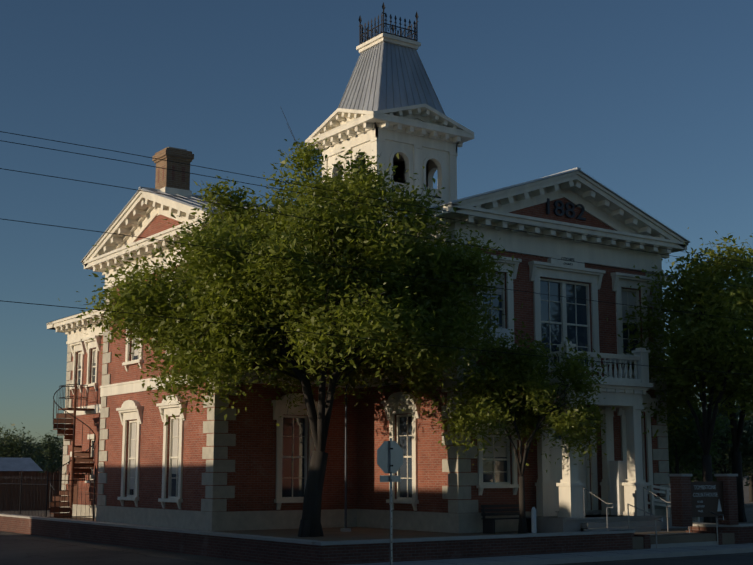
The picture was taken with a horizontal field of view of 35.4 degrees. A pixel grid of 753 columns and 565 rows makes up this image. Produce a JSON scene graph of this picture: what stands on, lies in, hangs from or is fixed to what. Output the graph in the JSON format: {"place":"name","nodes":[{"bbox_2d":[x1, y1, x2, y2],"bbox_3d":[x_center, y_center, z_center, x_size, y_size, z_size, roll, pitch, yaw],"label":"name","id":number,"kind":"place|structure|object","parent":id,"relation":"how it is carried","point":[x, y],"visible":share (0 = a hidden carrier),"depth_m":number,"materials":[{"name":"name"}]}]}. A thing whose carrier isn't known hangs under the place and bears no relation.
{"place":"outdoors","nodes":[
{"label":"outdoors","id":0,"kind":"place"},
{"bbox_2d":[0,479,752,564],"bbox_3d":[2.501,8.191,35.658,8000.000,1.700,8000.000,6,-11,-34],"label":"ground","id":1,"kind":"structure","parent":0,"point":[34,540],"depth_m":32.08,"materials":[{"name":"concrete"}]},
{"bbox_2d":[0,457,42,500],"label":"sheds","id":2,"kind":"object","parent":1,"relation":"on","point":[18,465],"visible":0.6,"depth_m":78.10,"materials":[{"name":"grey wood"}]},
{"bbox_2d":[0,424,55,491],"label":"mesquite","id":3,"kind":"object","parent":1,"relation":"on","point":[13,447],"depth_m":89.04,"materials":[{"name":"green plant"}]},
{"bbox_2d":[0,423,62,472],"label":"mesquite","id":4,"kind":"object","parent":1,"relation":"on","point":[56,458],"depth_m":104.33,"materials":[{"name":"green plant"}]},
{"bbox_2d":[32,437,64,471],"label":"tree","id":5,"kind":"object","parent":1,"relation":"on","point":[60,461],"depth_m":127.14,"materials":[{"name":"green plant"}]},
{"bbox_2d":[34,435,63,486],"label":"mesquite","id":6,"kind":"object","parent":1,"relation":"on","point":[53,441],"depth_m":162.74,"materials":[{"name":"green plant"}]},
{"bbox_2d":[49,383,95,517],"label":"spiral stair","id":7,"kind":"object","parent":1,"relation":"on","point":[64,430],"visible":1,"depth_m":47.93,"materials":[{"name":"metal"}]},
{"bbox_2d":[59,111,522,536],"bbox_3d":[-1.924,1.536,34.533,12.999,12.023,13.386,6,-11,-34],"label":"tree","id":8,"kind":"object","parent":1,"relation":"on","point":[217,346],"depth_m":32.41,"materials":[{"name":"green plant"}]},
{"bbox_2d":[340,315,350,531],"bbox_3d":[-0.962,3.276,37.585,0.246,9.120,0.240,6,-11,-34],"label":"flagpole","id":9,"kind":"object","parent":1,"relation":"on","point":[345,529],"visible":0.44,"depth_m":37.12,"materials":[{"name":"metal"}]},
{"bbox_2d":[46,147,690,532],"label":"courthouse","id":10,"kind":"structure","parent":1,"relation":"on","point":[242,469],"depth_m":39.62,"materials":[{"name":"brick"}]},
{"bbox_2d":[305,2,473,222],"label":"cupola","id":11,"kind":"object","parent":10,"relation":"on","point":[389,108],"visible":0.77,"depth_m":48.05,"materials":[{"name":"metal"}]},
{"bbox_2d":[546,198,585,220],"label":"date numerals","id":12,"kind":"object","parent":10,"relation":"attached to","point":[563,212],"visible":0.98,"depth_m":40.08,"materials":[{"name":"black metal"}]},
{"bbox_2d":[0,465,752,520],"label":"fences","id":13,"kind":"object","parent":1,"relation":"on","point":[23,494],"visible":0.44,"depth_m":57.86,"materials":[{"name":"metal"}]},
{"bbox_2d":[377,438,402,564],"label":"stop sign","id":14,"kind":"object","parent":1,"relation":"on","point":[390,456],"visible":1,"depth_m":27.94,"materials":[{"name":"metal"}]},
{"bbox_2d":[481,504,531,533],"bbox_3d":[3.993,7.201,35.956,1.700,0.850,0.510,6,-11,-34],"label":"bench","id":15,"kind":"object","parent":1,"relation":"on","point":[488,525],"visible":0.75,"depth_m":35.91,"materials":[{"name":"metal"}]},
{"bbox_2d":[426,321,614,533],"bbox_3d":[4.379,4.379,35.219,6.287,6.587,5.438,6,-11,-34],"label":"tree","id":16,"kind":"object","parent":1,"relation":"on","point":[537,394],"depth_m":34.97,"materials":[{"name":"green plant"}]},
{"bbox_2d":[531,507,536,532],"bbox_3d":[4.410,6.725,33.045,0.133,0.860,0.140,6,-11,-34],"label":"bollard","id":17,"kind":"object","parent":1,"relation":"on","point":[533,518],"visible":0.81,"depth_m":33.00,"materials":[{"name":"white metal"}]},
{"bbox_2d":[526,341,723,548],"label":"portico","id":18,"kind":"structure","parent":1,"relation":"on","point":[624,502],"depth_m":37.81,"materials":[{"name":"white paint"}]},
{"bbox_2d":[604,227,752,522],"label":"tree","id":19,"kind":"object","parent":1,"relation":"on","point":[716,341],"depth_m":39.39,"materials":[{"name":"green plant"}]},
{"bbox_2d":[666,368,737,480],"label":"tree","id":20,"kind":"object","parent":1,"relation":"on","point":[681,440],"depth_m":54.63,"materials":[{"name":"green plant"}]},
{"bbox_2d":[668,474,738,526],"bbox_3d":[9.891,6.538,35.553,2.600,1.530,0.500,6,-11,-34],"label":"park sign","id":21,"kind":"object","parent":1,"relation":"on","point":[684,504],"visible":0.98,"depth_m":35.48,"materials":[{"name":"brick"}]},
{"bbox_2d":[694,485,715,488],"bbox_3d":[9.910,6.176,35.582,1.002,0.119,0.006,6,-11,-34],"label":"sign","id":22,"kind":"object","parent":21,"relation":"attached to","point":[704,486],"visible":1,"depth_m":35.57,"materials":[{"name":"white paint"}]},
{"bbox_2d":[693,493,717,496],"bbox_3d":[9.912,6.394,35.548,1.120,0.119,0.006,6,-11,-34],"label":"sign","id":23,"kind":"object","parent":21,"relation":"attached to","point":[704,495],"visible":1,"depth_m":35.52,"materials":[{"name":"white paint"}]},
{"bbox_2d":[662,250,752,521],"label":"tree","id":24,"kind":"object","parent":1,"relation":"on","point":[736,458],"depth_m":44.27,"materials":[{"name":"green plant"}]},
{"bbox_2d":[666,393,752,486],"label":"mesquite","id":25,"kind":"object","parent":1,"relation":"on","point":[745,448],"depth_m":64.44,"materials":[{"name":"green plant"}]},
{"bbox_2d":[667,455,752,492],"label":"mesquite","id":26,"kind":"object","parent":1,"relation":"on","point":[723,470],"depth_m":89.48,"materials":[{"name":"green plant"}]},
{"bbox_2d":[0,0,752,445],"label":"sky","id":27,"kind":"structure","parent":0,"point":[652,100],"materials":[{"name":"blue"}]},
{"bbox_2d":[685,402,752,501],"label":"mesquite","id":28,"kind":"object","parent":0,"point":[750,492],"depth_m":79.56,"materials":[{"name":"green plant"}]},
{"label":"neighbouring blocks","id":29,"kind":"object","parent":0,"visible":0},
{"bbox_2d":[0,131,752,374],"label":"wires","id":30,"kind":"object","parent":29,"relation":"attached to","point":[353,226],"visible":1,"depth_m":23.62,"materials":[{"name":"black metal"}]}
]}

